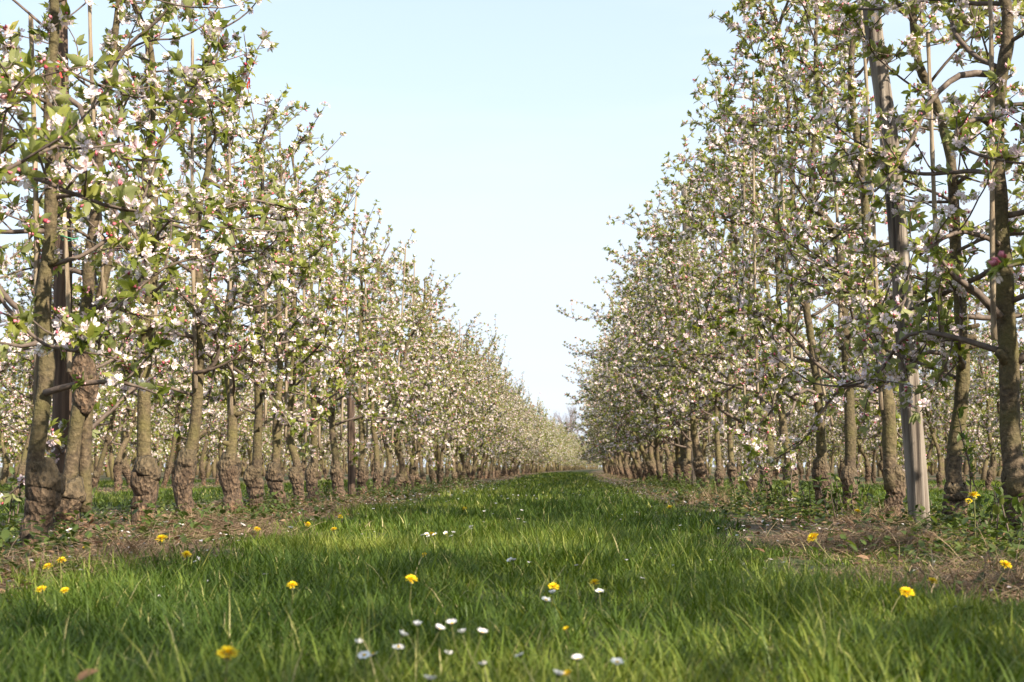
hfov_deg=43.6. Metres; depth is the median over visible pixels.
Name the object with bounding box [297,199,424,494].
apple tree
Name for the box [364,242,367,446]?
bamboo cane
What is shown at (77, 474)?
apple tree
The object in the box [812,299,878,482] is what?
apple tree
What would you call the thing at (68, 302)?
bamboo cane
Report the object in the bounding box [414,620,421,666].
daisy
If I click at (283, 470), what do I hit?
apple tree
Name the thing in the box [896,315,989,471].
apple tree
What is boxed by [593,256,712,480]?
apple tree
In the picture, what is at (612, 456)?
apple tree
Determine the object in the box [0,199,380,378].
trellis wire
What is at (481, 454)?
apple tree
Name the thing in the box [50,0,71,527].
wooden post
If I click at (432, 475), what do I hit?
apple tree
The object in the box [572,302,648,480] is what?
apple tree
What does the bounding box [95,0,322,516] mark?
apple tree
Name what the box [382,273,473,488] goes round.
apple tree
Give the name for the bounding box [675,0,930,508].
apple tree
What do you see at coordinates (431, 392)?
bamboo cane
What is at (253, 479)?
apple tree
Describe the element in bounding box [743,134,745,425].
bamboo cane
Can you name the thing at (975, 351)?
apple tree
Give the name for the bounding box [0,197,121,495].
apple tree
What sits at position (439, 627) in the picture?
daisy
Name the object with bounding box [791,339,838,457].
apple tree
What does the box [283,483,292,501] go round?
sucker shoot
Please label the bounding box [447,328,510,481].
apple tree
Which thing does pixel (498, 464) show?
apple tree
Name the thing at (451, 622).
daisy
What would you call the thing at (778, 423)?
apple tree
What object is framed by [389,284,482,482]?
apple tree
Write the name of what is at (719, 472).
apple tree
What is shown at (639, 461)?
apple tree
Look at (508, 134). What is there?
sky
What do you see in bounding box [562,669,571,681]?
dandelion
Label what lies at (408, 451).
apple tree
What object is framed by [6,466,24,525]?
sucker shoot
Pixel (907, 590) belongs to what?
dandelion
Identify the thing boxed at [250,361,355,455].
apple tree
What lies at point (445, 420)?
apple tree
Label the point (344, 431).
apple tree
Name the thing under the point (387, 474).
apple tree
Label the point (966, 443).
sucker shoot
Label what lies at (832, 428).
apple tree
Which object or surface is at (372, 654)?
daisy
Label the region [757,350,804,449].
apple tree
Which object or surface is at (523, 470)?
apple tree
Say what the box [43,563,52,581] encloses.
dandelion
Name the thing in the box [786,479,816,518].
sucker shoot
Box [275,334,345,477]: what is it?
apple tree
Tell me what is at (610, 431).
apple tree
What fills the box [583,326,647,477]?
apple tree
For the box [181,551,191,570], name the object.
dandelion
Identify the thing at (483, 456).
apple tree
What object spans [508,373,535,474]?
apple tree
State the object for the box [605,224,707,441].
apple tree
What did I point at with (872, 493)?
sucker shoot
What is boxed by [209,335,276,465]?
apple tree
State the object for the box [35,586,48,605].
dandelion
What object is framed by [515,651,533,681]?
daisy
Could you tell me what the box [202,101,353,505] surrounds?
apple tree
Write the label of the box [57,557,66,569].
dandelion
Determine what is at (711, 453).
apple tree
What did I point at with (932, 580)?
dandelion
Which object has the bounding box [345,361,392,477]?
apple tree
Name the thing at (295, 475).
apple tree
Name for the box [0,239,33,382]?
apple tree
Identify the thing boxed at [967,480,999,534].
sucker shoot
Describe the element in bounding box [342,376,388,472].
apple tree
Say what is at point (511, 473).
apple tree
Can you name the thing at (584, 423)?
apple tree
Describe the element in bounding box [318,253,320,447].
bamboo cane
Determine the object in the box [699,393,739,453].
apple tree
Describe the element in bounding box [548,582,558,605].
dandelion
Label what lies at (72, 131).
apple tree
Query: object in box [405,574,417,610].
dandelion
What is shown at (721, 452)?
apple tree
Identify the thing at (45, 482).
apple tree
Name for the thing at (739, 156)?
apple tree
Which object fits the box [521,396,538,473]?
apple tree
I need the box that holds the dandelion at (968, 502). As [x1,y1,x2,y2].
[966,498,971,531]
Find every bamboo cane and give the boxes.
[28,15,42,403]
[59,140,78,371]
[88,1,106,296]
[145,44,160,371]
[190,38,201,388]
[228,127,234,415]
[261,146,266,425]
[283,173,287,436]
[303,223,310,441]
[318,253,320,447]
[340,191,357,439]
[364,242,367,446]
[373,274,382,450]
[390,244,405,445]
[412,258,414,445]
[412,293,416,450]
[430,302,436,450]
[454,322,459,445]
[704,240,709,441]
[713,199,724,435]
[734,195,737,435]
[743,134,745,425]
[752,71,759,404]
[772,34,793,382]
[812,340,834,425]
[834,176,843,327]
[860,1,883,409]
[926,31,947,371]
[983,0,1002,339]
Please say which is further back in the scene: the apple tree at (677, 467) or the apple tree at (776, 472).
the apple tree at (776, 472)
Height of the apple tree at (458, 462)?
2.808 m
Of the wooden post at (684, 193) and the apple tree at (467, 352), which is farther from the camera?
the apple tree at (467, 352)
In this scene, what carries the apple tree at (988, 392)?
on the ground at (751, 529)
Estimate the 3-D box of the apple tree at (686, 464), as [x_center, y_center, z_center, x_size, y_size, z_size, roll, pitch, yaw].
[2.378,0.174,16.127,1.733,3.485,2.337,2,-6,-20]
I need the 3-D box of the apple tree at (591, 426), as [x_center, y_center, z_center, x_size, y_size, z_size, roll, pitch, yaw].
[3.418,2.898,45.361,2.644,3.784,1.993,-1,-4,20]
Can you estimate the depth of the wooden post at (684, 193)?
16.37 m
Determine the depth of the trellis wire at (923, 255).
5.62 m
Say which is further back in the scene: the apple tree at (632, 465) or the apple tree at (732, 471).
the apple tree at (632, 465)
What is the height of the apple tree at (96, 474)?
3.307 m
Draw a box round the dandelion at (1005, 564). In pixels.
[990,560,1011,594]
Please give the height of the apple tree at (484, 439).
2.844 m
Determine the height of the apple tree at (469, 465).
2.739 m
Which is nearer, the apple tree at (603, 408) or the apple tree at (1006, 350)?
the apple tree at (1006, 350)
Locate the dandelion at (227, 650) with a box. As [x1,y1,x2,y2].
[217,646,238,681]
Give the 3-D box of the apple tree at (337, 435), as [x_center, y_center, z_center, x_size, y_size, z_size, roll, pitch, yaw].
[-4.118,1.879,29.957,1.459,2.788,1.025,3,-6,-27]
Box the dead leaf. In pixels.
[75,668,98,680]
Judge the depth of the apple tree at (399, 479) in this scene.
14.40 m
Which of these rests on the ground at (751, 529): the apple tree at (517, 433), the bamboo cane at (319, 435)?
the apple tree at (517, 433)
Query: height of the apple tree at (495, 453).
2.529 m
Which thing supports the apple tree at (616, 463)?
on the ground at (751, 529)
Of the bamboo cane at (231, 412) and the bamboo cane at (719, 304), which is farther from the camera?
the bamboo cane at (719, 304)
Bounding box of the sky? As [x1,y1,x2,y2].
[0,0,1023,466]
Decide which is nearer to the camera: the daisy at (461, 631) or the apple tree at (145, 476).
the daisy at (461, 631)
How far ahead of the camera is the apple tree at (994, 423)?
12.86 m
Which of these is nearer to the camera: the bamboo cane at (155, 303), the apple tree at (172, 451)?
the bamboo cane at (155, 303)
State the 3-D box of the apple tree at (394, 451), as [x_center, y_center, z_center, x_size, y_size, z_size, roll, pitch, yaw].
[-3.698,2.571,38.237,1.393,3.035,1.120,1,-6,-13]
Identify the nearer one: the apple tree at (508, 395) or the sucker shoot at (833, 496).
the sucker shoot at (833, 496)
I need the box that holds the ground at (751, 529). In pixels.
[0,467,1023,681]
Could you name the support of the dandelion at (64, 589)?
on the ground at (751, 529)
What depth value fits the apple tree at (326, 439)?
25.40 m
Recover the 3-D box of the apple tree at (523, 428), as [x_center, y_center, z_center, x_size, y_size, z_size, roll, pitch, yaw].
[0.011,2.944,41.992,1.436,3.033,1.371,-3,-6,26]
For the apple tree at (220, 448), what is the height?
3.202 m
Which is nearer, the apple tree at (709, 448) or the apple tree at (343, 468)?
the apple tree at (343, 468)
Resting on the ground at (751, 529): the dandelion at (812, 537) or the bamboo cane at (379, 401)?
the dandelion at (812, 537)
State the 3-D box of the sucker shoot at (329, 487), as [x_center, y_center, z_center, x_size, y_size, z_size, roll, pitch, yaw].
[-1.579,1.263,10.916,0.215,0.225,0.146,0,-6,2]
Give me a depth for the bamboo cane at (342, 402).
11.11 m
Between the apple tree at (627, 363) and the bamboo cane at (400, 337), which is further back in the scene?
the apple tree at (627, 363)
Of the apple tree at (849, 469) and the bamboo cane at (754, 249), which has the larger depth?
the bamboo cane at (754, 249)
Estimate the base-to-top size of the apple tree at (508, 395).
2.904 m
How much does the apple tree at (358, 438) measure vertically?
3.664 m
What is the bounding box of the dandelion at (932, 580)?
[927,577,937,591]
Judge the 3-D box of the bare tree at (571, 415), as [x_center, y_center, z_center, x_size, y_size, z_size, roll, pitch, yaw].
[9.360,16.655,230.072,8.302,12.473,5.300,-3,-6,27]
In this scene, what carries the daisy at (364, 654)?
on the ground at (751, 529)
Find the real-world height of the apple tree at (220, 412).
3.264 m
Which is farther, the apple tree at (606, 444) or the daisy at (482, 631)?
the apple tree at (606, 444)
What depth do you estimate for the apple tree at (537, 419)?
44.57 m
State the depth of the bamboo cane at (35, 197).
4.11 m
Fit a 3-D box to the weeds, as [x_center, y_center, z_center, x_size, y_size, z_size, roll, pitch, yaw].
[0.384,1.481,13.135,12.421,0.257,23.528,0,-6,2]
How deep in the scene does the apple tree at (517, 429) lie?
36.64 m
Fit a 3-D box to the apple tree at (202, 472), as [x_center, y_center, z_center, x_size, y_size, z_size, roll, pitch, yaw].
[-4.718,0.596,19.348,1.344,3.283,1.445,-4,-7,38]
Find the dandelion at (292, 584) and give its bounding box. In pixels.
[287,581,296,602]
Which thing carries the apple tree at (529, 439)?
on the ground at (751, 529)
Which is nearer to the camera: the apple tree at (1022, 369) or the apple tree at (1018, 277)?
the apple tree at (1018, 277)
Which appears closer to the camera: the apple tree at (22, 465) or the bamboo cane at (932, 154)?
the bamboo cane at (932, 154)
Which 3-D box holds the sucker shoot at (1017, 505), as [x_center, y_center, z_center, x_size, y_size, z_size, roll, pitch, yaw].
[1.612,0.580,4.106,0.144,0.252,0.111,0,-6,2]
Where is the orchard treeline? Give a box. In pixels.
[0,308,1023,484]
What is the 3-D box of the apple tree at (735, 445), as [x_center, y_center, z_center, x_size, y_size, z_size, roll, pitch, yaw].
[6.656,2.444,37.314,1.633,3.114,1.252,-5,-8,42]
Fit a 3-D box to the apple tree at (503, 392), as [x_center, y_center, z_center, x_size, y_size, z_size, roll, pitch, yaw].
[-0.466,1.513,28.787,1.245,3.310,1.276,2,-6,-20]
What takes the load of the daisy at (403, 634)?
on the grass at (185, 625)
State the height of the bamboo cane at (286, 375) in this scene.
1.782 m
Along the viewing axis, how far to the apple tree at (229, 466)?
7.33 m
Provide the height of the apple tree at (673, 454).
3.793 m
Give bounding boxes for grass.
[0,471,1023,681]
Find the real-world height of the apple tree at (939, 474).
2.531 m
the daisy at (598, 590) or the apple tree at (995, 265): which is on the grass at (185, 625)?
the daisy at (598, 590)
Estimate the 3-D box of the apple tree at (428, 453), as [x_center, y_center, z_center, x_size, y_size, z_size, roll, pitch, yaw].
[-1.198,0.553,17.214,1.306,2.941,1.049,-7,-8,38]
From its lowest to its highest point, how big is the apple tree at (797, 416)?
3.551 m
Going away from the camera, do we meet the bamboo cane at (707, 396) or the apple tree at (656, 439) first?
the bamboo cane at (707, 396)
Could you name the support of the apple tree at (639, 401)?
on the ground at (751, 529)
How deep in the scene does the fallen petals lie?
5.39 m
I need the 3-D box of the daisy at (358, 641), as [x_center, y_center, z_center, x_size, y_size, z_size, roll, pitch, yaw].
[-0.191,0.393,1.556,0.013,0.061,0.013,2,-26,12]
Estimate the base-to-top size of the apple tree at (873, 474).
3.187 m
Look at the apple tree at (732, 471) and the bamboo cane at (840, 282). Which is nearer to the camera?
the bamboo cane at (840, 282)
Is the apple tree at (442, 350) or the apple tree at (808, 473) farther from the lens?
the apple tree at (808, 473)
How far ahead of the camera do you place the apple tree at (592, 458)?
52.95 m
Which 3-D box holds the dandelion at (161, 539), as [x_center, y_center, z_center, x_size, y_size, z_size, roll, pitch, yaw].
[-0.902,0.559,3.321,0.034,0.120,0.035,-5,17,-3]
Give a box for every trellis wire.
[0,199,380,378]
[126,10,432,328]
[700,200,1023,384]
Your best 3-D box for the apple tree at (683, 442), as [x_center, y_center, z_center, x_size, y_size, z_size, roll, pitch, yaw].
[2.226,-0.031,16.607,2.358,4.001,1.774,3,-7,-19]
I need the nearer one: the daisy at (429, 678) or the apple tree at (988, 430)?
the daisy at (429, 678)
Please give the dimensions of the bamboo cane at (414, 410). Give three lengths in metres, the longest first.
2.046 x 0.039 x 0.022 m
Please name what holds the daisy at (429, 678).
on the ground at (751, 529)
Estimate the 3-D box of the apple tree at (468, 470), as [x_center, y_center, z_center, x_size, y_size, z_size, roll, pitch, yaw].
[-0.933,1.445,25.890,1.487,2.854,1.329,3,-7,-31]
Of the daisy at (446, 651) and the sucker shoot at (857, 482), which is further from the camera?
the sucker shoot at (857, 482)
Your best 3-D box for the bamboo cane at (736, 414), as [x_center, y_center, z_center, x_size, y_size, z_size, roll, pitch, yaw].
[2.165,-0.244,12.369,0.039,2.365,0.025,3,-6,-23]
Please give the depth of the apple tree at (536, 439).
53.15 m
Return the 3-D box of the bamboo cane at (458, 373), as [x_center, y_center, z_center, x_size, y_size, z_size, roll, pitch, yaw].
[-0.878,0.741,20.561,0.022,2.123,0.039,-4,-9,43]
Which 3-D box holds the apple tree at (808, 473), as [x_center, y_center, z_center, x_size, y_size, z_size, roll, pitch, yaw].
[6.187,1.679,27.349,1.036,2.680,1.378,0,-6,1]
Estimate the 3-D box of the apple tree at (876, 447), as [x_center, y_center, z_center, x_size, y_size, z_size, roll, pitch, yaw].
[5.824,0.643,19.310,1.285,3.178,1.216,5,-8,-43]
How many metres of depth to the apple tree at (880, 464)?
20.45 m
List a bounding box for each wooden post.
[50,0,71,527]
[346,340,355,497]
[681,184,698,485]
[863,0,930,528]
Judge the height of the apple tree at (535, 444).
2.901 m
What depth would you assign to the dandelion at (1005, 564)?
2.65 m
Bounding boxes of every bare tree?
[547,404,579,432]
[553,409,581,434]
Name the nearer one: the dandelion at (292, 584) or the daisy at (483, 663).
the daisy at (483, 663)
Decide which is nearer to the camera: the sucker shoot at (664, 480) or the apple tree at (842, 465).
the sucker shoot at (664, 480)
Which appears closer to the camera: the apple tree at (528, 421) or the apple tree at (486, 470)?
the apple tree at (486, 470)
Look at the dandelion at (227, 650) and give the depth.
1.42 m
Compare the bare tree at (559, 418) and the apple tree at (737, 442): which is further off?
the bare tree at (559, 418)
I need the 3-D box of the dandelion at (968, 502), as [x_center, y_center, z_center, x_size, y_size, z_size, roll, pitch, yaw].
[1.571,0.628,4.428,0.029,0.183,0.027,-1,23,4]
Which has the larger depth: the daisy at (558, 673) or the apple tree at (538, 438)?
the apple tree at (538, 438)
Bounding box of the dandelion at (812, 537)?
[807,533,833,561]
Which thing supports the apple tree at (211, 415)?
on the ground at (751, 529)
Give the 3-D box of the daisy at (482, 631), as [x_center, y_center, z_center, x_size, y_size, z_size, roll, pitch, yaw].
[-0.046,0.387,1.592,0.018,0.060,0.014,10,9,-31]
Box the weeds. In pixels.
[0,471,1023,618]
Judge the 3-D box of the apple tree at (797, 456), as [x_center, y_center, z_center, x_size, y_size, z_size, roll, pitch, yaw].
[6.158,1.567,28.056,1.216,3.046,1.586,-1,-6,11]
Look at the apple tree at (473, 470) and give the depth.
24.70 m
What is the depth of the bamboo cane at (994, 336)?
4.69 m
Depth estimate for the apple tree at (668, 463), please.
20.63 m
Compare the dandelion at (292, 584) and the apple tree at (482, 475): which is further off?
the apple tree at (482, 475)
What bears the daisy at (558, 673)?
on the ground at (751, 529)
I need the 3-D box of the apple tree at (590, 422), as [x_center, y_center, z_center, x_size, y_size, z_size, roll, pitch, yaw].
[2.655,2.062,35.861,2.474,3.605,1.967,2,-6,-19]
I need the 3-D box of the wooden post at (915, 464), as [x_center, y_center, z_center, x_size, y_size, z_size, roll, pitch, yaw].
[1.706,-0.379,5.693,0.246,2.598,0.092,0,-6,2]
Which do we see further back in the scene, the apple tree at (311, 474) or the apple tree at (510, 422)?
the apple tree at (510, 422)
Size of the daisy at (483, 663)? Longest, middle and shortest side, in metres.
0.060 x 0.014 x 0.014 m
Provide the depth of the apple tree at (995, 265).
2.19 m
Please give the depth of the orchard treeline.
35.30 m
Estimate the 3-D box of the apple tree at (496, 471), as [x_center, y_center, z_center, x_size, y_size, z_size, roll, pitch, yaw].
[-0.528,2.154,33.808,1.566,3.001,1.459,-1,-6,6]
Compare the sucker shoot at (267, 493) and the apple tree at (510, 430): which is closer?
the sucker shoot at (267, 493)
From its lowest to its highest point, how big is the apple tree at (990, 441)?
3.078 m
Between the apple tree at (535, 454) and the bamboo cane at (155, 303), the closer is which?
the bamboo cane at (155, 303)
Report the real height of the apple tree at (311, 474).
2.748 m
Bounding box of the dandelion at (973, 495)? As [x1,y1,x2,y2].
[969,491,980,544]
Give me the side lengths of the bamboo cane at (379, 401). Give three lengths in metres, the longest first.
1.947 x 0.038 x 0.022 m
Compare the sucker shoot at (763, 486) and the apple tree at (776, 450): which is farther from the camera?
the apple tree at (776, 450)
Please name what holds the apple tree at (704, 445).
on the ground at (751, 529)
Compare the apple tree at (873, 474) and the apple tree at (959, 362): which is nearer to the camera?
the apple tree at (959, 362)
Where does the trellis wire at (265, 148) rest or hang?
attached to the apple tree at (145, 476)
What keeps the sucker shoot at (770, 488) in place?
on the ground at (751, 529)
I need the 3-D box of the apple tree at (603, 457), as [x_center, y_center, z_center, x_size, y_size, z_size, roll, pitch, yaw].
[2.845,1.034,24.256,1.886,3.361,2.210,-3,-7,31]
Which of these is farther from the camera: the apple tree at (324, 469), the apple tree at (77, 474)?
the apple tree at (324, 469)
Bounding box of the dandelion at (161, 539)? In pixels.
[156,535,166,560]
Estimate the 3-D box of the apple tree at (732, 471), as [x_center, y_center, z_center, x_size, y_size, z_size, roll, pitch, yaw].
[2.165,-0.275,12.670,1.761,3.697,1.639,0,-6,2]
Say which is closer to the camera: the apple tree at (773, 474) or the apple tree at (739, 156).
the apple tree at (739, 156)
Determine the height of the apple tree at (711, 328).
3.546 m
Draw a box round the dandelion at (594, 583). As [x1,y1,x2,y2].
[589,579,599,610]
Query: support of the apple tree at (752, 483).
on the ground at (751, 529)
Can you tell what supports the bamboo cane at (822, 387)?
attached to the apple tree at (820, 466)
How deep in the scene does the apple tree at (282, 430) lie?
22.96 m
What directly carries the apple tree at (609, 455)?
on the ground at (751, 529)
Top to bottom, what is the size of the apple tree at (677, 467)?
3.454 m
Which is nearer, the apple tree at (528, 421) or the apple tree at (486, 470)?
the apple tree at (486, 470)
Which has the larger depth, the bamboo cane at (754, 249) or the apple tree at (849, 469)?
the bamboo cane at (754, 249)
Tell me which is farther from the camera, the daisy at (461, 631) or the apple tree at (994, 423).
the apple tree at (994, 423)
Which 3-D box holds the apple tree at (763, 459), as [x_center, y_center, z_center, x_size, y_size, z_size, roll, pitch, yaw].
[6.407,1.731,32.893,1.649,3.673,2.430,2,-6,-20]
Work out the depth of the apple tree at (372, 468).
35.24 m
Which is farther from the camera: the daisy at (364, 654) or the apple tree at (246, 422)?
the apple tree at (246, 422)
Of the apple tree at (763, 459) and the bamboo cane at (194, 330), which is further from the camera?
the apple tree at (763, 459)
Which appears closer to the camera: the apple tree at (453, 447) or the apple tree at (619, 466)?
the apple tree at (453, 447)
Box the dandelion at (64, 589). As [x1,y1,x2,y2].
[60,587,68,595]
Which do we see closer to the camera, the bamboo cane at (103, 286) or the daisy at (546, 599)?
the daisy at (546, 599)
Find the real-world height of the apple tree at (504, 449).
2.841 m
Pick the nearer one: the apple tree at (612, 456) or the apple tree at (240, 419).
the apple tree at (240, 419)
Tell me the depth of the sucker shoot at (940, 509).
5.93 m
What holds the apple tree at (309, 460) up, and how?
on the ground at (751, 529)
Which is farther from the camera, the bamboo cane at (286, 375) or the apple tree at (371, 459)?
the apple tree at (371, 459)
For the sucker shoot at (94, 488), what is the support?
on the ground at (751, 529)
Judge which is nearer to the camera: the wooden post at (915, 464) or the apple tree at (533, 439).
the wooden post at (915, 464)
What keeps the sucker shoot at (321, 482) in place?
on the ground at (751, 529)
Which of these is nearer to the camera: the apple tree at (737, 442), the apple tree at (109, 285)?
the apple tree at (109, 285)
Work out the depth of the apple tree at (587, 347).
33.72 m
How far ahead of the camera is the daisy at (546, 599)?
2.03 m
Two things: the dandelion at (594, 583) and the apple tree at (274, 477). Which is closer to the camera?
the dandelion at (594, 583)
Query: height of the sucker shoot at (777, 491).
0.324 m
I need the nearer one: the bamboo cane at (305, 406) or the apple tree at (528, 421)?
the bamboo cane at (305, 406)
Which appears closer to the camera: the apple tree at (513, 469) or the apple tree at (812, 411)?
the apple tree at (812, 411)
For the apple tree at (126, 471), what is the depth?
16.42 m
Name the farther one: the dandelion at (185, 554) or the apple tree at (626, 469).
the apple tree at (626, 469)
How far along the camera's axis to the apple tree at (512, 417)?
37.34 m
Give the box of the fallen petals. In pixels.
[5,479,1021,595]
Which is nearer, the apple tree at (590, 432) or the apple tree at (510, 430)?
the apple tree at (510, 430)
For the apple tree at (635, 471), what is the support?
on the ground at (751, 529)
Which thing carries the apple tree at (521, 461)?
on the ground at (751, 529)
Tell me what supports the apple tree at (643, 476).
on the ground at (751, 529)
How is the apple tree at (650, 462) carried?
on the ground at (751, 529)
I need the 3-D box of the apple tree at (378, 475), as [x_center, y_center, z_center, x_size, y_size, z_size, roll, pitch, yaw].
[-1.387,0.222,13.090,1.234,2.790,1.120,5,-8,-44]
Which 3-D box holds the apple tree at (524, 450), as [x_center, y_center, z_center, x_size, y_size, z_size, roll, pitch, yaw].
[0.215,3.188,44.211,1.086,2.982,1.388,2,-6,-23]
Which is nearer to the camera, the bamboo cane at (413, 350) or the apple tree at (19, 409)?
the apple tree at (19, 409)
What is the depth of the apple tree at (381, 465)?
36.91 m
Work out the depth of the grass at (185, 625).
2.23 m
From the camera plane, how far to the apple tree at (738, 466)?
39.74 m
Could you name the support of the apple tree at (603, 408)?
on the ground at (751, 529)
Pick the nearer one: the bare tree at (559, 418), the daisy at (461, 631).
the daisy at (461, 631)
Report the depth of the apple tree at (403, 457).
42.95 m
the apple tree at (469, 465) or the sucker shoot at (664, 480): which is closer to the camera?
the sucker shoot at (664, 480)
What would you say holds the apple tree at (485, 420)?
on the ground at (751, 529)
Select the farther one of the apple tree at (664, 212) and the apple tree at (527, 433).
the apple tree at (527, 433)
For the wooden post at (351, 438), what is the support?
on the ground at (751, 529)
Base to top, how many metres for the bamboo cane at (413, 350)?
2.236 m
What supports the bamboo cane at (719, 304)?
attached to the apple tree at (719, 472)
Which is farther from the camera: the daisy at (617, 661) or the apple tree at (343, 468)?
the apple tree at (343, 468)
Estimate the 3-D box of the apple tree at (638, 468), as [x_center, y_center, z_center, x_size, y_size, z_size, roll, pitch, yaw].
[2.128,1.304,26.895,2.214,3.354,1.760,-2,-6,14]
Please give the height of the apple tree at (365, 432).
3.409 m
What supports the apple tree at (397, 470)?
on the ground at (751, 529)
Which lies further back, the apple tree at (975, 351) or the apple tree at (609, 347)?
the apple tree at (609, 347)
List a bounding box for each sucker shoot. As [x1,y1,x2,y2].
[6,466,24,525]
[79,487,104,521]
[264,486,271,500]
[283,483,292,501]
[307,478,324,496]
[318,476,332,496]
[656,470,667,485]
[676,468,692,492]
[724,476,740,495]
[754,470,768,503]
[761,469,786,506]
[772,463,807,509]
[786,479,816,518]
[810,474,849,522]
[828,473,871,515]
[862,489,879,515]
[929,500,942,515]
[948,406,989,534]
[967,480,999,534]
[990,482,1023,547]
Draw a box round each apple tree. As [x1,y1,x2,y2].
[0,0,223,530]
[0,0,313,554]
[0,0,316,525]
[0,44,160,374]
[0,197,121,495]
[0,201,136,452]
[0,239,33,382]
[14,198,167,436]
[82,223,187,488]
[92,227,191,489]
[93,230,192,490]
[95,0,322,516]
[114,63,340,511]
[116,261,236,486]
[126,234,247,487]
[151,57,344,510]
[152,273,226,486]
[156,286,253,485]
[189,303,254,484]
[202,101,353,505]
[203,292,290,466]
[206,331,271,452]
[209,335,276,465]
[214,126,370,502]
[220,171,433,499]
[233,159,396,501]
[239,289,322,456]
[241,297,310,445]
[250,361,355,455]
[262,355,329,480]
[267,318,346,466]
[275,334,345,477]
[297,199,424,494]
[300,361,342,478]
[303,365,346,478]
[308,228,448,491]
[308,376,358,453]
[317,334,380,463]
[320,224,450,491]
[323,380,358,478]
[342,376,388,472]
[344,415,403,469]
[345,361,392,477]
[346,256,466,489]
[346,258,473,491]
[346,351,383,466]
[353,247,450,486]
[355,258,467,485]
[355,388,377,468]
[356,359,397,472]
[356,359,404,476]
[369,396,406,475]
[380,428,407,474]
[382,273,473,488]
[383,381,410,474]
[383,435,402,475]
[386,323,475,480]
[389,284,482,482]
[402,274,471,484]
[404,279,477,484]
[419,319,484,484]
[433,309,488,481]
[440,328,497,478]
[440,341,511,479]
[441,312,498,482]
[442,345,509,480]
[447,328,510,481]
[457,314,512,481]
[459,335,523,479]
[462,334,512,478]
[462,364,500,472]
[464,341,508,476]
[465,338,524,479]
[466,359,497,467]
[467,347,518,478]
[471,358,528,477]
[471,382,505,477]
[472,373,520,476]
[484,379,508,478]
[488,371,534,475]
[488,398,537,475]
[489,391,520,459]
[490,370,513,473]
[492,387,515,475]
[496,410,525,474]
[497,400,515,476]
[500,389,529,475]
[502,369,521,467]
[503,380,528,475]
[507,378,527,475]
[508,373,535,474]
[508,404,527,474]
[509,387,533,463]
[514,397,538,474]
[516,387,539,471]
[517,392,534,461]
[518,414,537,473]
[520,416,540,473]
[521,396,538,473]
[524,401,542,473]
[525,403,541,473]
[526,423,543,452]
[527,401,550,473]
[556,285,653,476]
[561,355,631,477]
[562,326,641,476]
[562,362,616,475]
[566,354,622,466]
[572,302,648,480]
[572,364,642,476]
[572,384,593,445]
[577,265,674,480]
[577,339,647,478]
[578,333,625,474]
[578,392,611,463]
[580,340,624,467]
[580,363,641,478]
[580,391,631,475]
[581,373,642,475]
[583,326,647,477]
[583,393,632,474]
[583,401,609,472]
[585,303,675,474]
[586,180,752,470]
[592,239,739,483]
[592,302,664,478]
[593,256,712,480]
[593,368,665,459]
[594,339,635,477]
[596,270,711,472]
[596,318,667,479]
[597,166,781,491]
[598,291,671,476]
[603,346,707,480]
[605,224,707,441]
[606,186,760,487]
[606,266,704,482]
[611,259,735,484]
[612,74,843,497]
[617,57,859,499]
[622,271,744,480]
[628,258,781,461]
[629,219,763,487]
[643,127,813,490]
[648,159,797,486]
[659,45,891,502]
[668,0,946,512]
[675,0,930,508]
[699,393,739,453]
[700,417,736,474]
[701,410,742,475]
[705,442,714,456]
[707,393,745,468]
[717,0,1023,517]
[721,359,760,460]
[721,391,742,474]
[725,352,803,461]
[735,351,778,477]
[735,382,805,478]
[753,341,815,454]
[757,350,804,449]
[757,372,815,460]
[762,0,1023,536]
[770,0,1023,529]
[773,364,812,479]
[777,357,828,479]
[785,296,899,451]
[788,322,840,452]
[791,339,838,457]
[796,323,867,479]
[812,280,920,464]
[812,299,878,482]
[814,309,899,482]
[824,313,874,481]
[829,311,872,476]
[830,270,947,479]
[858,288,904,468]
[893,318,978,487]
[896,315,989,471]
[919,301,1023,482]
[934,271,1023,489]
[954,260,1023,425]
[962,250,1023,471]
[970,253,1023,411]
[983,179,1023,426]
[985,235,1023,282]
[986,102,1023,285]
[1020,363,1023,378]
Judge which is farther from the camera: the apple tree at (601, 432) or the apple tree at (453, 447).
the apple tree at (601, 432)
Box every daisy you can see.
[354,638,362,678]
[358,650,370,680]
[370,652,388,681]
[379,630,407,672]
[393,644,403,666]
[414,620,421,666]
[417,624,444,662]
[424,675,435,681]
[439,649,453,680]
[447,619,460,659]
[458,628,476,668]
[465,628,487,674]
[479,660,487,681]
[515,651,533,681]
[541,597,549,623]
[553,669,564,681]
[571,654,583,681]
[595,588,604,619]
[611,657,623,681]
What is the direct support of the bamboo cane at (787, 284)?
attached to the apple tree at (820, 466)
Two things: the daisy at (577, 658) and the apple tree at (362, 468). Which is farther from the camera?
the apple tree at (362, 468)
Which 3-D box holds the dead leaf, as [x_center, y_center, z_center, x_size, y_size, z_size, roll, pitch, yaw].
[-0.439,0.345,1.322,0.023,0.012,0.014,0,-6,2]
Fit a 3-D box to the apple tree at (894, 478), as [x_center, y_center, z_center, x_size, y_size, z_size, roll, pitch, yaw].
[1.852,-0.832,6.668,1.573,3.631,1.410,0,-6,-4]
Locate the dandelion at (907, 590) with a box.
[899,587,914,615]
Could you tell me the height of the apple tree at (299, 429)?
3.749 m
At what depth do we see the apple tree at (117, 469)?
15.69 m

